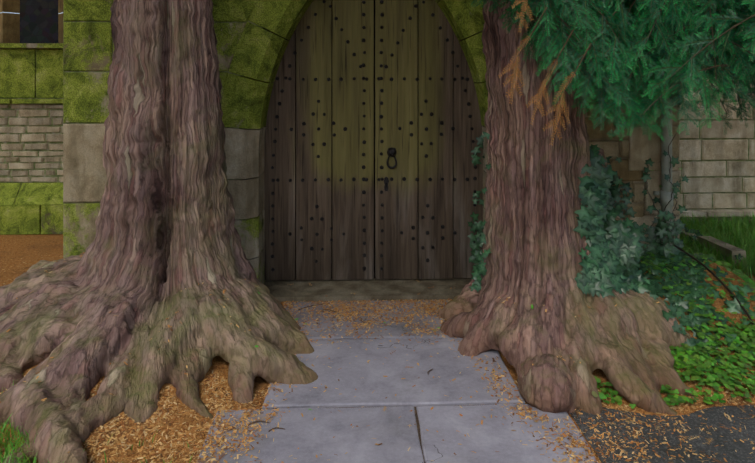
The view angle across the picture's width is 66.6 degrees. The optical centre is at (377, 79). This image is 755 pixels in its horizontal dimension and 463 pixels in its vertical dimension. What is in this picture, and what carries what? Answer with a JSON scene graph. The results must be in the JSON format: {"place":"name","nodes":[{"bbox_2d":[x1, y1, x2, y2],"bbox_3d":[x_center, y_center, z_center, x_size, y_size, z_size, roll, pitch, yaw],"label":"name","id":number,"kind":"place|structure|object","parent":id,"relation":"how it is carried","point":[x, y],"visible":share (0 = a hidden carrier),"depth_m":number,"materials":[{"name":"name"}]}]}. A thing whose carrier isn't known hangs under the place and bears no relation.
{"place":"outdoors","nodes":[
{"label":"outdoors","id":0,"kind":"place"},
{"bbox_2d":[0,356,257,462],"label":"root mound soil","id":1,"kind":"structure","parent":0,"point":[220,365],"depth_m":2.53,"materials":[{"name":"brown soil"}]},
{"bbox_2d":[63,0,679,283],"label":"porch wall stones","id":2,"kind":"object","parent":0,"point":[252,53],"visible":0.29,"depth_m":3.92,"materials":[{"name":"green stone"}]},
{"bbox_2d":[272,0,474,277],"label":"door center strip","id":3,"kind":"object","parent":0,"point":[374,130],"depth_m":4.34,"materials":[{"name":"brown wood"}]},
{"bbox_2d":[0,233,754,462],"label":"ground","id":4,"kind":"structure","parent":0,"point":[22,247],"depth_m":4.96,"materials":[{"name":"brown soil"}]},
{"bbox_2d":[0,0,317,462],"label":"yew tree","id":5,"kind":"object","parent":4,"relation":"on","point":[166,229],"visible":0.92,"depth_m":3.16,"materials":[{"name":"brown plant"}]},
{"bbox_2d":[63,0,643,219],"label":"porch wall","id":6,"kind":"structure","parent":4,"relation":"on","point":[109,71],"depth_m":3.90,"materials":[{"name":"stone"}]},
{"bbox_2d":[264,0,483,280],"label":"wooden door","id":7,"kind":"structure","parent":6,"relation":"attached to","point":[421,50],"depth_m":4.28,"materials":[{"name":"brown wood"}]},
{"bbox_2d":[271,0,476,271],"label":"door ironwork","id":8,"kind":"object","parent":7,"relation":"attached to","point":[391,151],"depth_m":4.28,"materials":[{"name":"black metal"}]},
{"bbox_2d":[653,77,674,245],"bbox_3d":[1.988,-0.984,3.919,0.140,4.557,0.161,0,0,-2],"label":"drain pipe","id":9,"kind":"object","parent":6,"relation":"attached to","point":[665,193],"visible":0.38,"depth_m":3.92,"materials":[{"name":"metal"}]},
{"bbox_2d":[264,278,471,301],"bbox_3d":[-0.024,1.520,4.234,1.630,0.035,0.501,0,0,-2],"label":"doorstep","id":10,"kind":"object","parent":4,"relation":"on","point":[374,289],"depth_m":4.11,"materials":[{"name":"stone"}]},
{"bbox_2d":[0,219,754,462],"bbox_3d":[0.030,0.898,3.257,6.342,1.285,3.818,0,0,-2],"label":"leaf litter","id":11,"kind":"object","parent":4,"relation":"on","point":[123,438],"visible":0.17,"depth_m":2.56,"materials":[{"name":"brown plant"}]},
{"bbox_2d":[0,210,754,462],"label":"grass","id":12,"kind":"structure","parent":4,"relation":"on","point":[740,229],"depth_m":5.02,"materials":[{"name":"green plant"}]},
{"bbox_2d":[0,48,754,209],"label":"aisle wall","id":13,"kind":"structure","parent":4,"relation":"on","point":[60,156],"depth_m":5.86,"materials":[{"name":"grey stone"}]},
{"bbox_2d":[20,0,57,42],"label":"window glass","id":14,"kind":"object","parent":13,"relation":"attached to","point":[38,21],"depth_m":6.08,"materials":[{"name":"black glass"}]},
{"bbox_2d":[0,0,754,234],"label":"aisle wall stones","id":15,"kind":"object","parent":13,"relation":"attached to","point":[35,208],"visible":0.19,"depth_m":5.84,"materials":[{"name":"beige stone"}]},
{"bbox_2d":[437,0,694,414],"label":"yew tree","id":16,"kind":"object","parent":4,"relation":"on","point":[535,243],"visible":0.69,"depth_m":3.17,"materials":[{"name":"brown plant"}]},
{"bbox_2d":[472,0,754,144],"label":"yew","id":17,"kind":"object","parent":16,"relation":"attached to","point":[607,46],"depth_m":2.77,"materials":[{"name":"green plant"}]},
{"bbox_2d":[468,131,754,376],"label":"ivy leaves","id":18,"kind":"object","parent":4,"relation":"on","point":[610,262],"visible":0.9,"depth_m":3.34,"materials":[{"name":"green plant"}]},
{"bbox_2d":[498,351,754,415],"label":"soil","id":19,"kind":"structure","parent":4,"relation":"on","point":[600,374],"depth_m":2.76,"materials":[{"name":"brown soil"}]},
{"bbox_2d":[593,166,754,408],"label":"ground cover plants","id":20,"kind":"object","parent":19,"relation":"on","point":[685,353],"visible":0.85,"depth_m":3.00,"materials":[{"name":"green plant"}]},
{"bbox_2d":[682,229,745,264],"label":"grave kerb stones","id":21,"kind":"object","parent":4,"relation":"on","point":[727,247],"visible":0.2,"depth_m":4.79,"materials":[{"name":"grey stone"}]},
{"bbox_2d":[196,300,597,462],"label":"flagstone path","id":22,"kind":"structure","parent":0,"point":[308,436],"depth_m":2.63,"materials":[{"name":"grey stone"}]},
{"bbox_2d":[249,303,579,431],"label":"fallen twigs","id":23,"kind":"object","parent":22,"relation":"on","point":[364,322],"visible":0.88,"depth_m":2.64,"materials":[{"name":"brown wood"}]},
{"bbox_2d":[255,292,597,409],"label":"green fallen leaves","id":24,"kind":"object","parent":22,"relation":"on","point":[594,394],"visible":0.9,"depth_m":2.88,"materials":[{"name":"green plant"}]},
{"bbox_2d":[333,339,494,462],"bbox_3d":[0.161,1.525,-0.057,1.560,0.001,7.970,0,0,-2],"label":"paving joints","id":25,"kind":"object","parent":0,"point":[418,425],"depth_m":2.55,"materials":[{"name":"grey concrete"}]},
{"bbox_2d":[570,405,754,462],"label":"tarmac path","id":26,"kind":"structure","parent":0,"point":[715,416],"depth_m":2.47,"materials":[{"name":"grey asphalt"}]},
{"bbox_2d":[609,133,754,324],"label":"vine stems","id":27,"kind":"object","parent":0,"point":[720,281],"visible":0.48,"depth_m":3.86,"materials":[{"name":"brown plant"}]},
{"bbox_2d":[643,256,754,372],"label":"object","id":28,"kind":"structure","parent":0,"point":[718,303],"depth_m":3.46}
]}

